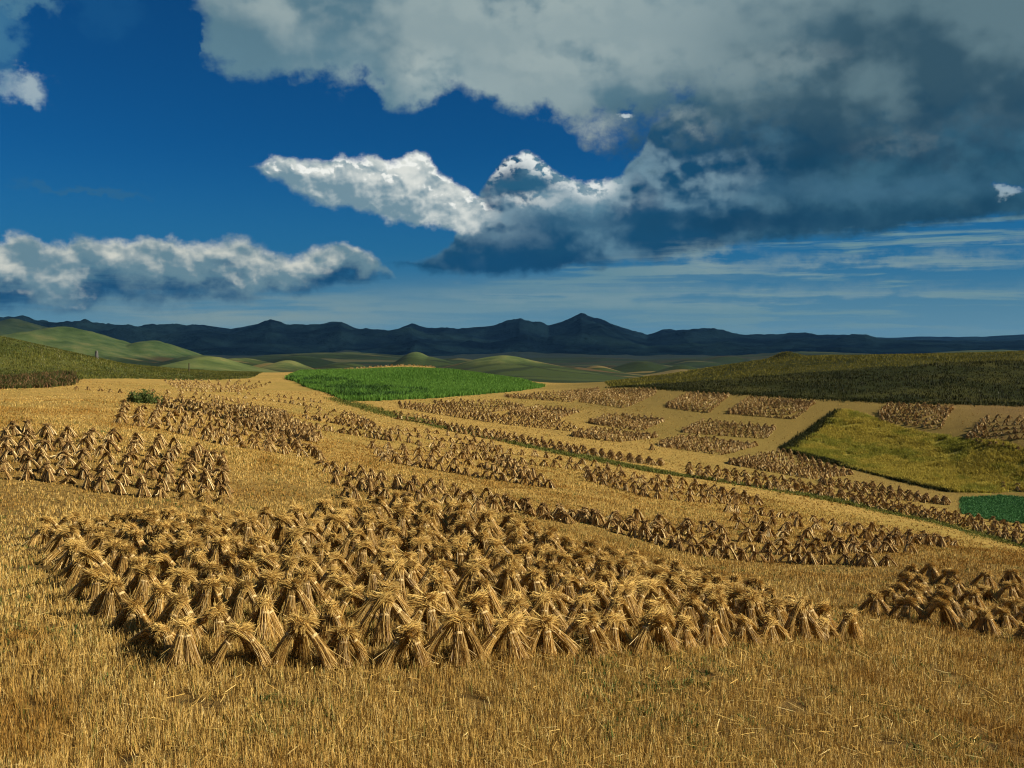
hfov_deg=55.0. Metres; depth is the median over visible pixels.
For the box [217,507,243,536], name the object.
wheat stook
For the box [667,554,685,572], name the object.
wheat stook
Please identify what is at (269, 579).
wheat stook
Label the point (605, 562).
wheat stook
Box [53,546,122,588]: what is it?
wheat stook
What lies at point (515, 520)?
wheat stook
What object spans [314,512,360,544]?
wheat stook
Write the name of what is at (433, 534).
wheat stook
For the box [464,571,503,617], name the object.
wheat stook
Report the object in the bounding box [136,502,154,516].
wheat stook
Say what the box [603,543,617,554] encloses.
wheat stook
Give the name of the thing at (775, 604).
wheat stook
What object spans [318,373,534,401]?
crop field ground
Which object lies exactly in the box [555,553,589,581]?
wheat stook
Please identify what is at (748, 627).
wheat stook
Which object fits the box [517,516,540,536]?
wheat stook
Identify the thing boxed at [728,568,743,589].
wheat stook
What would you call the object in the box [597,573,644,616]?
wheat stook
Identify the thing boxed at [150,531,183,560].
wheat stook
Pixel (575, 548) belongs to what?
wheat stook
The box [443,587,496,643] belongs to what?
wheat stook
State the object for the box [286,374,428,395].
tall weeds
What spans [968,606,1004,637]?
wheat stook
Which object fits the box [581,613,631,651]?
wheat stook
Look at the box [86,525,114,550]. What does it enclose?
wheat stook
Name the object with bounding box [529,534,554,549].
wheat stook
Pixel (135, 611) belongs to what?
wheat stook
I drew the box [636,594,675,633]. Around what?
wheat stook
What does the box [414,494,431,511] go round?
wheat stook
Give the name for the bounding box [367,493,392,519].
wheat stook
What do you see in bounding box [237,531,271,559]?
wheat stook
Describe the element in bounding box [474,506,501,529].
wheat stook
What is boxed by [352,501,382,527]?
wheat stook
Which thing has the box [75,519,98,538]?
wheat stook
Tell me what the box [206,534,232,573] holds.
wheat stook
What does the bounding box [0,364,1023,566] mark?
distant stooks
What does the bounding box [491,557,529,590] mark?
wheat stook
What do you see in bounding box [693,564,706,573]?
wheat stook
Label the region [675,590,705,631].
wheat stook
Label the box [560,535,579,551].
wheat stook
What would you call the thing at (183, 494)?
wheat stook
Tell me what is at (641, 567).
wheat stook
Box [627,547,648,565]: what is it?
wheat stook
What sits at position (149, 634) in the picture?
wheat stook
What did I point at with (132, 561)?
wheat stook
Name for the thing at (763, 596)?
wheat stook
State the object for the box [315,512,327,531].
wheat stook
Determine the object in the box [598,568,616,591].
wheat stook
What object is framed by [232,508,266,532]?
wheat stook
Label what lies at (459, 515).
wheat stook
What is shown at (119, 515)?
wheat stook
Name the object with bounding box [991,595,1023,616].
wheat stook
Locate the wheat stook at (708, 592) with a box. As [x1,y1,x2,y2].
[700,586,731,611]
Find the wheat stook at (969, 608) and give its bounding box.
[961,598,997,624]
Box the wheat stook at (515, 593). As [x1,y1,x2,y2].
[501,588,528,614]
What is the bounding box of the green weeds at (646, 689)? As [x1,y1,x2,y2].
[0,423,1022,767]
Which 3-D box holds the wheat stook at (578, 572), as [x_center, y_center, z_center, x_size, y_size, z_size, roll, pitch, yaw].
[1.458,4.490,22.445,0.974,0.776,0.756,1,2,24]
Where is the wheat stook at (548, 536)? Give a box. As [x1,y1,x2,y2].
[533,529,565,552]
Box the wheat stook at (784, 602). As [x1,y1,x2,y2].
[772,595,791,617]
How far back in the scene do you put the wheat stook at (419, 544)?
23.44 m
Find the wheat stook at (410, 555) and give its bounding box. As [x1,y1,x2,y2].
[386,547,425,578]
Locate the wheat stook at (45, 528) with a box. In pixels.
[22,522,65,546]
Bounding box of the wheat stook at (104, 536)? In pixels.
[88,529,115,560]
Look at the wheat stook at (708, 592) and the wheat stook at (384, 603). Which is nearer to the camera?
the wheat stook at (384, 603)
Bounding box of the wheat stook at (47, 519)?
[30,515,63,541]
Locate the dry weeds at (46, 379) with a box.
[0,369,80,388]
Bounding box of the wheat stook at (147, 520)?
[138,515,156,535]
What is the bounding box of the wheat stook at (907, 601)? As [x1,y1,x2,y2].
[886,593,932,623]
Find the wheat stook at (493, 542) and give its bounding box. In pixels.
[480,535,513,567]
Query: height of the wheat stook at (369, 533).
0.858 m
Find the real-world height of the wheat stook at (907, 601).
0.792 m
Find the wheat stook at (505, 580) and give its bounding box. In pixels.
[493,562,528,600]
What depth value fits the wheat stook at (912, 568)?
35.12 m
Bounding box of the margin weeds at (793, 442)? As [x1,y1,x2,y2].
[605,384,1023,491]
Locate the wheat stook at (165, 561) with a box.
[147,551,180,574]
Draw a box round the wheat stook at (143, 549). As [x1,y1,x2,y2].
[125,528,149,555]
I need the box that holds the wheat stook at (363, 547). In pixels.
[338,536,385,572]
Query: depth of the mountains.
5032.89 m
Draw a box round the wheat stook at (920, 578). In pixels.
[906,572,933,594]
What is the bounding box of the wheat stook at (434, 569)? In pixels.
[407,560,456,601]
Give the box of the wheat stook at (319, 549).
[307,539,340,571]
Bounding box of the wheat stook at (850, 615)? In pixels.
[836,607,864,642]
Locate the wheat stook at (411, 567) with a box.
[390,558,422,588]
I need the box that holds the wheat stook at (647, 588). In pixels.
[634,577,677,616]
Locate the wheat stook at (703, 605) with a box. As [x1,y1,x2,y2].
[676,592,707,619]
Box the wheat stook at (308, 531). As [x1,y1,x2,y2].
[279,521,330,552]
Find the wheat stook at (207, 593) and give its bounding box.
[188,576,232,618]
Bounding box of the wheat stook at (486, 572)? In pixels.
[463,558,498,590]
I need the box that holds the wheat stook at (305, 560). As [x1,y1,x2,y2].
[292,546,328,585]
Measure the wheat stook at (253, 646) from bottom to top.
0.750 m
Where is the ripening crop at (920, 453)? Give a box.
[788,407,1023,493]
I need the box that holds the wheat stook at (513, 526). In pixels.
[501,519,535,546]
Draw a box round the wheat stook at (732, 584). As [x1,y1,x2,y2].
[723,581,744,590]
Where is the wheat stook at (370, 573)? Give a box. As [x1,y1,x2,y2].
[354,562,384,593]
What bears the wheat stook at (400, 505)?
on the stubble field
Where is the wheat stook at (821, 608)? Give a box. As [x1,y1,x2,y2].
[812,597,837,628]
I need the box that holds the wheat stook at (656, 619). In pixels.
[627,604,682,656]
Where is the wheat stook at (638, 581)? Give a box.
[622,573,652,598]
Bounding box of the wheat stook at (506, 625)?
[474,606,536,664]
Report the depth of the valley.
1500.75 m
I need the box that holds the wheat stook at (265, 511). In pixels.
[257,506,274,528]
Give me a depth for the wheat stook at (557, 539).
27.96 m
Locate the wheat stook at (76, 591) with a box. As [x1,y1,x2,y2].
[58,560,107,604]
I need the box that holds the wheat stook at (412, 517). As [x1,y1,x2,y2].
[384,500,415,522]
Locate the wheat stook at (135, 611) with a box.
[105,592,152,638]
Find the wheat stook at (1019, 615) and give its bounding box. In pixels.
[1010,601,1023,624]
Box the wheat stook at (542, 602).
[527,586,571,631]
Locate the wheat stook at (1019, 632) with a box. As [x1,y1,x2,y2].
[1012,620,1023,642]
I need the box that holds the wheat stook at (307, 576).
[284,562,332,607]
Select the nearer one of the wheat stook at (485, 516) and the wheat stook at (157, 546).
the wheat stook at (157, 546)
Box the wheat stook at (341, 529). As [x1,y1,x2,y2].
[336,513,350,539]
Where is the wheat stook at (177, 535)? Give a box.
[154,527,189,539]
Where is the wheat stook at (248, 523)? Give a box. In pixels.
[232,515,262,544]
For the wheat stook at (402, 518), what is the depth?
26.92 m
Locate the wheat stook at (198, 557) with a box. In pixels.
[187,548,209,578]
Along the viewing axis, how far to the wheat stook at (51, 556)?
23.73 m
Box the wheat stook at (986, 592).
[966,583,997,602]
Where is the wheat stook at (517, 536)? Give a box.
[504,527,534,549]
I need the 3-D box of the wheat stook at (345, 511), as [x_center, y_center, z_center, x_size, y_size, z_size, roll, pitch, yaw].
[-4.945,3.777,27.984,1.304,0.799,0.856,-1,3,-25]
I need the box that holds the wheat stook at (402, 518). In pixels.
[387,506,418,537]
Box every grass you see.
[324,397,1023,548]
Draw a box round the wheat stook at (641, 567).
[632,562,660,589]
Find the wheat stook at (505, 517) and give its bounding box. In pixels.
[499,510,518,534]
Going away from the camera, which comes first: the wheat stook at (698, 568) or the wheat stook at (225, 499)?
the wheat stook at (698, 568)
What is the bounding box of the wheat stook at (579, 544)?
[569,540,583,548]
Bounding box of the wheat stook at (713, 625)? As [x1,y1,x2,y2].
[695,606,732,650]
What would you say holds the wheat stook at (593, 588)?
on the stubble field
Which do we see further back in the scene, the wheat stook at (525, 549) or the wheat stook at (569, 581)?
the wheat stook at (525, 549)
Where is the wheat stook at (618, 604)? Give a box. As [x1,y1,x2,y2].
[597,593,642,633]
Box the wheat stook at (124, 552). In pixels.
[110,542,135,576]
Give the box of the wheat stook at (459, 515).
[443,509,472,532]
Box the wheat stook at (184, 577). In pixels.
[166,560,199,599]
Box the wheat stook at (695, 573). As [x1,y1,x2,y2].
[688,570,703,580]
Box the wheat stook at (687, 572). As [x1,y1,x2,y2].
[681,569,702,574]
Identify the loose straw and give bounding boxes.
[0,496,1023,767]
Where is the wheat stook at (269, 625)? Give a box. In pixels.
[247,585,285,643]
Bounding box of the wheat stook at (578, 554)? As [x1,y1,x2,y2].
[566,547,598,571]
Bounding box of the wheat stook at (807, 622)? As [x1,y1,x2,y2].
[779,592,826,643]
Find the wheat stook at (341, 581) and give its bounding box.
[316,571,368,606]
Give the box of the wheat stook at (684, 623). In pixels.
[669,613,711,649]
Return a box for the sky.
[0,0,1023,337]
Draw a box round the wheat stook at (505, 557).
[491,549,526,575]
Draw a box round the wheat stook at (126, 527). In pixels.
[114,520,149,547]
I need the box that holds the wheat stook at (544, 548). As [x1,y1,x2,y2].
[534,541,570,566]
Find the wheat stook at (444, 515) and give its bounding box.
[428,500,448,525]
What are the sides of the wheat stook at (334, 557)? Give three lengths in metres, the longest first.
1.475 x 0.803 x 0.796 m
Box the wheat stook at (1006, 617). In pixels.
[988,604,1020,629]
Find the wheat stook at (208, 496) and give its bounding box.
[191,491,215,502]
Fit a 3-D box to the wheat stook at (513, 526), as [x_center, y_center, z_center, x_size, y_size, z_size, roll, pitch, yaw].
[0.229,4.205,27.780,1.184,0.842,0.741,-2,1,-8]
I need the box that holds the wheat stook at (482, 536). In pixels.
[469,528,490,554]
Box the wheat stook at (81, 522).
[64,517,94,541]
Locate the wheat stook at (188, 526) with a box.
[181,520,200,534]
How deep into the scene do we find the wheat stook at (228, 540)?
23.36 m
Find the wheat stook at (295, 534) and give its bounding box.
[275,522,315,560]
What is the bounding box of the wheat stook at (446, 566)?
[430,557,462,586]
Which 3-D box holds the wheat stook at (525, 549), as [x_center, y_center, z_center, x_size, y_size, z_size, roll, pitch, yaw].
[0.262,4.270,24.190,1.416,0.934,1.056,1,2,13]
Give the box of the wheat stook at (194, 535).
[179,532,208,555]
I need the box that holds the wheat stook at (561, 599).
[535,582,579,616]
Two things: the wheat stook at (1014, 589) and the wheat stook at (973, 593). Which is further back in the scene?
the wheat stook at (1014, 589)
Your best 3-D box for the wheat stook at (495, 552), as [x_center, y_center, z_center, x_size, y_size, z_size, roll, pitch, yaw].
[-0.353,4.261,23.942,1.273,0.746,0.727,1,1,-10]
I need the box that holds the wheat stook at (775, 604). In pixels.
[762,595,795,628]
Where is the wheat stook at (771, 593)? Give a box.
[762,581,777,599]
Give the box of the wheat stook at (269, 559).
[239,550,285,581]
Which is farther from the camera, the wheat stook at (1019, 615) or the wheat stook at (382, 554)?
the wheat stook at (1019, 615)
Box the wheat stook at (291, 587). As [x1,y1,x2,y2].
[272,573,317,623]
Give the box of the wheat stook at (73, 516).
[50,508,84,535]
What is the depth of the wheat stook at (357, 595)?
17.70 m
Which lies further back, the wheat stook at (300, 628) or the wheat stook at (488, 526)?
the wheat stook at (488, 526)
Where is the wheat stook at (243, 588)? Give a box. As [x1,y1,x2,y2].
[225,572,258,621]
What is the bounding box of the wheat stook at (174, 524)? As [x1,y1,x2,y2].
[159,515,181,534]
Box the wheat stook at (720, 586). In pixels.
[708,582,731,608]
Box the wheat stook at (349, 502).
[326,492,362,517]
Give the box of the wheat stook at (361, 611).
[345,575,413,623]
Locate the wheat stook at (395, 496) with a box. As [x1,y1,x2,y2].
[388,490,402,507]
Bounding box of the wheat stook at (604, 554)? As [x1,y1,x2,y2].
[593,549,615,570]
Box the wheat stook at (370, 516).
[352,508,382,537]
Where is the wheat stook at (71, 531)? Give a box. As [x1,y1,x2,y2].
[42,523,86,554]
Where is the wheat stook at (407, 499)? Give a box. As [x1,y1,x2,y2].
[401,495,422,510]
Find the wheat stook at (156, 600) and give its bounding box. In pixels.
[143,577,192,621]
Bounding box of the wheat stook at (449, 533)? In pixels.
[445,525,472,538]
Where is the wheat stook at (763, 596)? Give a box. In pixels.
[755,589,775,618]
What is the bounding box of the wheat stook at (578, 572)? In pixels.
[569,562,586,592]
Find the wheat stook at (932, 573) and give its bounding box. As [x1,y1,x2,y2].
[917,559,944,582]
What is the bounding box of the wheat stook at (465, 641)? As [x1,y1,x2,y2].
[413,604,485,670]
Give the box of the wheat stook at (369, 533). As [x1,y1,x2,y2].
[351,518,379,547]
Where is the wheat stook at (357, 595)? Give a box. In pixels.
[338,584,379,619]
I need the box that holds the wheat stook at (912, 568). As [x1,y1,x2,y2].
[896,561,918,577]
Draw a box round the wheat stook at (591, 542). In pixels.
[581,537,601,556]
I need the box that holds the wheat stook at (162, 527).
[147,518,170,549]
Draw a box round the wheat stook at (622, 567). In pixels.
[614,557,632,578]
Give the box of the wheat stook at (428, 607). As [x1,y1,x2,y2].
[396,584,447,641]
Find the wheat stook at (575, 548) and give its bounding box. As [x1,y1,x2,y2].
[565,544,581,568]
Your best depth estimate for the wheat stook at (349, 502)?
29.07 m
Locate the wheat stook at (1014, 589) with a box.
[990,577,1023,601]
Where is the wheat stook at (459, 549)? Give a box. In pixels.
[444,538,469,565]
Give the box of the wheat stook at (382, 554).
[355,541,396,582]
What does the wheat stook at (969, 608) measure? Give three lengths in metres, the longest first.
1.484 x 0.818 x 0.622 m
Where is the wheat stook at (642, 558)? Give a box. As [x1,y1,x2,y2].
[631,554,647,565]
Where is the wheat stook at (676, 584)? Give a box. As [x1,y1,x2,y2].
[664,574,690,605]
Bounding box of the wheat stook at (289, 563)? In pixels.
[273,548,315,595]
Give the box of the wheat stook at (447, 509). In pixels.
[442,499,456,513]
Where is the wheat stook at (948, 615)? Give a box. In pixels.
[911,594,967,630]
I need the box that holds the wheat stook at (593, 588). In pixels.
[567,577,614,617]
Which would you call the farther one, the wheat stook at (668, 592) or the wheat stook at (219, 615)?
the wheat stook at (668, 592)
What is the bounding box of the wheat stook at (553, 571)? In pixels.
[541,560,575,592]
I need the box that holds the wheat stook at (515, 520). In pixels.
[502,511,533,538]
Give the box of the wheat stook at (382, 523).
[373,516,402,546]
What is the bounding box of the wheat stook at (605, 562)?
[587,550,623,581]
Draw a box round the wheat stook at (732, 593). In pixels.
[723,581,746,610]
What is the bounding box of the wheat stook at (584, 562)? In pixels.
[570,554,598,581]
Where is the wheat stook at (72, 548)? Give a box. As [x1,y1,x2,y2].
[49,539,87,573]
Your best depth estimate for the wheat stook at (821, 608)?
21.78 m
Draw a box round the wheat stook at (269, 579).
[244,560,298,606]
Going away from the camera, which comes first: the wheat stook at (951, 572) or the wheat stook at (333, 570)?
the wheat stook at (333, 570)
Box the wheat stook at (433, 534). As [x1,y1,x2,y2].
[424,525,449,545]
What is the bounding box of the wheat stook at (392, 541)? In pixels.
[376,534,402,564]
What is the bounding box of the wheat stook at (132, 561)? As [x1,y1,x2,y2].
[120,554,151,589]
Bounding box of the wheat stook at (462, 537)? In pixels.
[443,530,472,553]
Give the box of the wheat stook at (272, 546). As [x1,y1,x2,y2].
[237,534,278,552]
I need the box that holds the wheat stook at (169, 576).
[151,564,192,593]
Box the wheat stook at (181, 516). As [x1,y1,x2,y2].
[172,508,188,531]
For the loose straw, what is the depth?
14.49 m
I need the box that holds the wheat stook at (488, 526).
[470,521,499,542]
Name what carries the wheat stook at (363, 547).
on the stubble field
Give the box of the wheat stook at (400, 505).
[391,498,418,528]
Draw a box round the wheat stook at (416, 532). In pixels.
[399,526,432,559]
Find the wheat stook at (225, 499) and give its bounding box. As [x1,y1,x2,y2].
[211,494,235,504]
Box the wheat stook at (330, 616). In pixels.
[309,597,346,643]
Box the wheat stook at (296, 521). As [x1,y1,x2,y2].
[273,512,303,533]
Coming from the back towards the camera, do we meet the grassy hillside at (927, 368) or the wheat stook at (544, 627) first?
the grassy hillside at (927, 368)
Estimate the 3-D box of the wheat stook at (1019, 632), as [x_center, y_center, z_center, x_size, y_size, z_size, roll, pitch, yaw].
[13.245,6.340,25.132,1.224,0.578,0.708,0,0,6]
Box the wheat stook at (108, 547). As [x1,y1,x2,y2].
[97,534,140,566]
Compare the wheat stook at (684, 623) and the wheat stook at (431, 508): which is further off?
the wheat stook at (431, 508)
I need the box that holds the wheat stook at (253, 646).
[204,619,287,671]
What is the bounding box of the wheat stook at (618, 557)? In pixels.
[602,553,624,569]
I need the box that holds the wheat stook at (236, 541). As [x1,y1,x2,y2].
[228,534,243,552]
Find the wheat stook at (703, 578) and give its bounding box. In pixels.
[692,572,713,589]
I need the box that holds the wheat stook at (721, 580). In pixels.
[706,573,733,584]
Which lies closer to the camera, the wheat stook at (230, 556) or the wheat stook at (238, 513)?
the wheat stook at (230, 556)
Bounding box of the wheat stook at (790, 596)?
[783,591,801,614]
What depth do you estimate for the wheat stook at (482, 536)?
25.88 m
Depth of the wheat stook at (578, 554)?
25.54 m
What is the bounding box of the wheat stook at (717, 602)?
[697,587,737,633]
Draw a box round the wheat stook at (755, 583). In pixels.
[739,575,765,590]
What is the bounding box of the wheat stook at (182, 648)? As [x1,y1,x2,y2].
[157,607,206,669]
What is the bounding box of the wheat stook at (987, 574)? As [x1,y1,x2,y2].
[968,569,998,589]
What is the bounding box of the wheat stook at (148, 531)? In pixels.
[143,509,160,536]
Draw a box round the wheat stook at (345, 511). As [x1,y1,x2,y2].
[324,507,356,530]
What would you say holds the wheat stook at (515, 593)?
on the stubble field
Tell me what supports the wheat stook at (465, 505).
on the stubble field
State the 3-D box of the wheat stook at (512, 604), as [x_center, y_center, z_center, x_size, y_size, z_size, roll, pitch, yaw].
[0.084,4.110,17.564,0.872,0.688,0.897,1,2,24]
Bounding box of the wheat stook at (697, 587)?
[678,578,728,609]
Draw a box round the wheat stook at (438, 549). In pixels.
[420,534,463,574]
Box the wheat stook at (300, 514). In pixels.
[284,497,309,526]
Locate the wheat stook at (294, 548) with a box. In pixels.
[266,539,312,569]
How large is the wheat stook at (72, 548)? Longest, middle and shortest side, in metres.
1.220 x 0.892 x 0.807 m
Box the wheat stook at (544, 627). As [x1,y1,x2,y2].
[523,609,580,660]
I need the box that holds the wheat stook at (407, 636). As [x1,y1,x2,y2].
[369,617,442,672]
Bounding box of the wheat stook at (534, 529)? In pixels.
[524,521,542,540]
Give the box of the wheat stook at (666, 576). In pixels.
[651,568,683,596]
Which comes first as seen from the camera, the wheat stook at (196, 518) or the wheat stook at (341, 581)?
the wheat stook at (341, 581)
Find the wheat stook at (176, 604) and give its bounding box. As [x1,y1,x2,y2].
[142,586,211,644]
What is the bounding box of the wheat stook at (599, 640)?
[554,605,612,657]
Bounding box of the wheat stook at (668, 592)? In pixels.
[647,575,681,607]
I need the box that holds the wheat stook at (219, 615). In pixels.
[197,598,238,648]
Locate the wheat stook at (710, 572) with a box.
[701,565,717,575]
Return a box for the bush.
[121,388,162,403]
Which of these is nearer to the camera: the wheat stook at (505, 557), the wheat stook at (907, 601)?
the wheat stook at (505, 557)
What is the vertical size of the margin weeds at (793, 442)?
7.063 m
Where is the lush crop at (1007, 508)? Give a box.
[959,494,1023,523]
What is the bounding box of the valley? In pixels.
[0,318,1019,382]
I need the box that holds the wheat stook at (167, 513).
[160,504,176,519]
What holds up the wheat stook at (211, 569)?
on the stubble field
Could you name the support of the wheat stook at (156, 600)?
on the stubble field
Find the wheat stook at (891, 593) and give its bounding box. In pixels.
[879,587,900,604]
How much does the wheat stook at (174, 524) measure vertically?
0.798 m
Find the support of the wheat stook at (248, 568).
on the stubble field
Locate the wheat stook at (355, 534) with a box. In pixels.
[332,524,376,557]
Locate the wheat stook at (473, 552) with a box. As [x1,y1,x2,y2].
[457,544,488,578]
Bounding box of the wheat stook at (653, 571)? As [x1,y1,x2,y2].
[642,563,667,585]
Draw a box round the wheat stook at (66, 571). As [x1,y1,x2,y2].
[55,549,98,581]
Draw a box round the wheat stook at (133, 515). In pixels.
[123,508,143,526]
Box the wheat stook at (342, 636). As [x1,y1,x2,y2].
[316,621,377,669]
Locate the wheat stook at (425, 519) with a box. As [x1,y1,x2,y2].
[407,510,441,539]
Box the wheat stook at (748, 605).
[734,592,763,627]
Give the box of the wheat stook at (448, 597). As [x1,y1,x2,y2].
[411,572,462,621]
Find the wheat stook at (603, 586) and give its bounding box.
[594,579,613,604]
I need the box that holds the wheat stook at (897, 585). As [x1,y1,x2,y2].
[883,581,909,596]
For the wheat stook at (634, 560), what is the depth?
25.94 m
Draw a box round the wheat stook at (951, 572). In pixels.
[929,566,964,586]
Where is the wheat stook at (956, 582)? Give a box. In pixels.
[946,575,966,598]
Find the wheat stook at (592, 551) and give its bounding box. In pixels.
[584,540,608,569]
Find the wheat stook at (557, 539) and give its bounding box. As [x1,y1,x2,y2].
[543,521,563,548]
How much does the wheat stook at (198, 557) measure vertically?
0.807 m
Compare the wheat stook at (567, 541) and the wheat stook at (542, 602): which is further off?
the wheat stook at (567, 541)
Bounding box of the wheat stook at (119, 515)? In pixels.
[105,510,126,533]
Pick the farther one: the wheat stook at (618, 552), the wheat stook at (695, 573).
the wheat stook at (618, 552)
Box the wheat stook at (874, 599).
[858,590,891,615]
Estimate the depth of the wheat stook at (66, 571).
21.19 m
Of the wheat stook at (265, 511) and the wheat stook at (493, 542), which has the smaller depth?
the wheat stook at (493, 542)
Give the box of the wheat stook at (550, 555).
[542,548,569,575]
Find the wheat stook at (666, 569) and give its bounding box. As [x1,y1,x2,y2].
[654,563,672,578]
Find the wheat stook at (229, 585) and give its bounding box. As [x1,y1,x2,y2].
[216,565,235,599]
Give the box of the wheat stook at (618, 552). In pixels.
[610,547,627,556]
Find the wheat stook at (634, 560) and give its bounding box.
[625,555,643,566]
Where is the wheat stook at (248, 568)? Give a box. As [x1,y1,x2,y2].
[233,556,277,592]
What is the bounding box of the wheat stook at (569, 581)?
[553,571,582,601]
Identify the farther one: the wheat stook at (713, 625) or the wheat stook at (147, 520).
the wheat stook at (147, 520)
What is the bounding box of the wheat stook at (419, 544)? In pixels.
[404,534,435,564]
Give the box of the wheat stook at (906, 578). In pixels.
[893,571,917,585]
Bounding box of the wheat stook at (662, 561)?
[652,556,666,566]
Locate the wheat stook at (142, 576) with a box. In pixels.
[123,560,159,604]
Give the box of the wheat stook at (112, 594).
[82,571,129,622]
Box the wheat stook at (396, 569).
[380,552,427,603]
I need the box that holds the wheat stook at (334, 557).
[314,547,359,580]
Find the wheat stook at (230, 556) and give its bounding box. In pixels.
[220,547,241,575]
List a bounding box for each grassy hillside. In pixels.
[0,337,255,379]
[607,352,1023,403]
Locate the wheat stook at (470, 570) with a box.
[452,560,500,601]
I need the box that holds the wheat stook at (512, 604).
[499,595,533,633]
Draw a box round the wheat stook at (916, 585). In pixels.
[902,581,930,601]
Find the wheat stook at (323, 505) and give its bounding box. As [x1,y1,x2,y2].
[310,495,335,518]
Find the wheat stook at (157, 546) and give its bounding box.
[144,539,179,567]
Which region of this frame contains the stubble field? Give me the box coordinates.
[0,366,1023,767]
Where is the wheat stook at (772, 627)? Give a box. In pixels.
[758,610,790,644]
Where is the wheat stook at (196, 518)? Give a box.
[185,511,209,527]
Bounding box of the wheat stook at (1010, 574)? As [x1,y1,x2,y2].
[996,568,1023,588]
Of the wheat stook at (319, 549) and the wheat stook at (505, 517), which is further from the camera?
the wheat stook at (505, 517)
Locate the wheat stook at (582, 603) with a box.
[562,592,600,633]
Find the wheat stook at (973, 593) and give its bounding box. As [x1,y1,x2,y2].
[957,585,989,609]
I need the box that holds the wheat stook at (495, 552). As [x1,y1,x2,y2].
[486,545,506,573]
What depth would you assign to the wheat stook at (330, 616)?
16.02 m
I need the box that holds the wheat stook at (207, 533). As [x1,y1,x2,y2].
[191,521,234,550]
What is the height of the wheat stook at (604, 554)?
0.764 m
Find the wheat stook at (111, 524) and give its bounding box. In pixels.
[108,517,127,539]
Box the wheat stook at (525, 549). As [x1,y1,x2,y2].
[504,540,535,568]
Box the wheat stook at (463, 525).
[448,515,482,549]
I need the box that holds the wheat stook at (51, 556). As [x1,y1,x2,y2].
[38,537,89,564]
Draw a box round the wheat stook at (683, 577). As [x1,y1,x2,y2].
[678,573,695,585]
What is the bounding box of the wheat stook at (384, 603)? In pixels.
[354,583,426,648]
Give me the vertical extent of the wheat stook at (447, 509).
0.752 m
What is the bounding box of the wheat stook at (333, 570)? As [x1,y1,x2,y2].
[314,562,354,591]
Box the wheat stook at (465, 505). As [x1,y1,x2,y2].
[445,500,478,527]
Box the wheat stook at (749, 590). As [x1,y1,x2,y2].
[732,585,764,613]
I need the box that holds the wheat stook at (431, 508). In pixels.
[419,500,448,531]
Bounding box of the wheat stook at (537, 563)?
[526,555,546,583]
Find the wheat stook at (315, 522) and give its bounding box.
[304,517,323,542]
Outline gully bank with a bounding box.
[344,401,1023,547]
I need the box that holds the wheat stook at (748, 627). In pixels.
[732,611,766,646]
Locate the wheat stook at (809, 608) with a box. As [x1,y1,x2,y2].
[794,594,818,629]
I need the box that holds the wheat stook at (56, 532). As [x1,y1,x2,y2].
[41,525,67,551]
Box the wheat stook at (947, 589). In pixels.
[923,584,962,608]
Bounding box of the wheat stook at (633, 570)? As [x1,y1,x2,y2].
[623,562,641,592]
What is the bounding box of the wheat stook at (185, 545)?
[155,532,204,570]
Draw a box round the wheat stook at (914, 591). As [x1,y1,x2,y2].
[900,587,926,610]
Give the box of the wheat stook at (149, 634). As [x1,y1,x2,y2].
[121,616,175,655]
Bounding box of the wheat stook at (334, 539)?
[322,529,350,555]
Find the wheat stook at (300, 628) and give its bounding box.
[269,608,348,670]
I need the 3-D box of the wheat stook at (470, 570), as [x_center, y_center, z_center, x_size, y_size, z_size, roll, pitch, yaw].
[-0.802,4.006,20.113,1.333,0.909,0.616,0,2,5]
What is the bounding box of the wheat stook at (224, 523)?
[202,515,245,547]
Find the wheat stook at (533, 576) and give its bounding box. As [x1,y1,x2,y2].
[513,565,552,602]
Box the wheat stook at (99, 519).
[93,513,108,526]
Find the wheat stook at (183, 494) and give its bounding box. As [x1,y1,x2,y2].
[174,487,200,499]
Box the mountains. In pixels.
[0,313,1023,355]
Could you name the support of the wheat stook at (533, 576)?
on the stubble field
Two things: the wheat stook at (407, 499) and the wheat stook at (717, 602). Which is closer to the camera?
the wheat stook at (717, 602)
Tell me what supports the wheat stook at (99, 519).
on the stubble field
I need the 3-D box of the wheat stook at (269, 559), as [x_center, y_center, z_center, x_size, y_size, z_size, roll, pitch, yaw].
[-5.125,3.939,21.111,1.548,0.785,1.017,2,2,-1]
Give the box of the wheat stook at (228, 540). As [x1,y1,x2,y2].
[217,531,231,549]
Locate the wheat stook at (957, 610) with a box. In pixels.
[925,587,967,619]
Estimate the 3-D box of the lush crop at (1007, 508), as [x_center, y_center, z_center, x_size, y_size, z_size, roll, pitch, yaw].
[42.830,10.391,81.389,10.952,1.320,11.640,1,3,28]
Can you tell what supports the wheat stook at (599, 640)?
on the stubble field
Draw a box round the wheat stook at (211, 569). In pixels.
[187,559,226,595]
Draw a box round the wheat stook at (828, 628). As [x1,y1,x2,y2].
[810,615,839,642]
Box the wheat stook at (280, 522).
[265,512,302,543]
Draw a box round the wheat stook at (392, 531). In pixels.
[380,524,414,552]
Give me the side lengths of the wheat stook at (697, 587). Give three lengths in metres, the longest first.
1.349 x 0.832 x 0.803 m
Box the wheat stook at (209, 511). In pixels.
[200,502,231,527]
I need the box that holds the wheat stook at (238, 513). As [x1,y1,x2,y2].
[229,508,243,528]
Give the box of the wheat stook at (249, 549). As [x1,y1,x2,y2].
[230,539,267,573]
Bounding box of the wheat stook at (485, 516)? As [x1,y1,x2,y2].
[474,508,506,538]

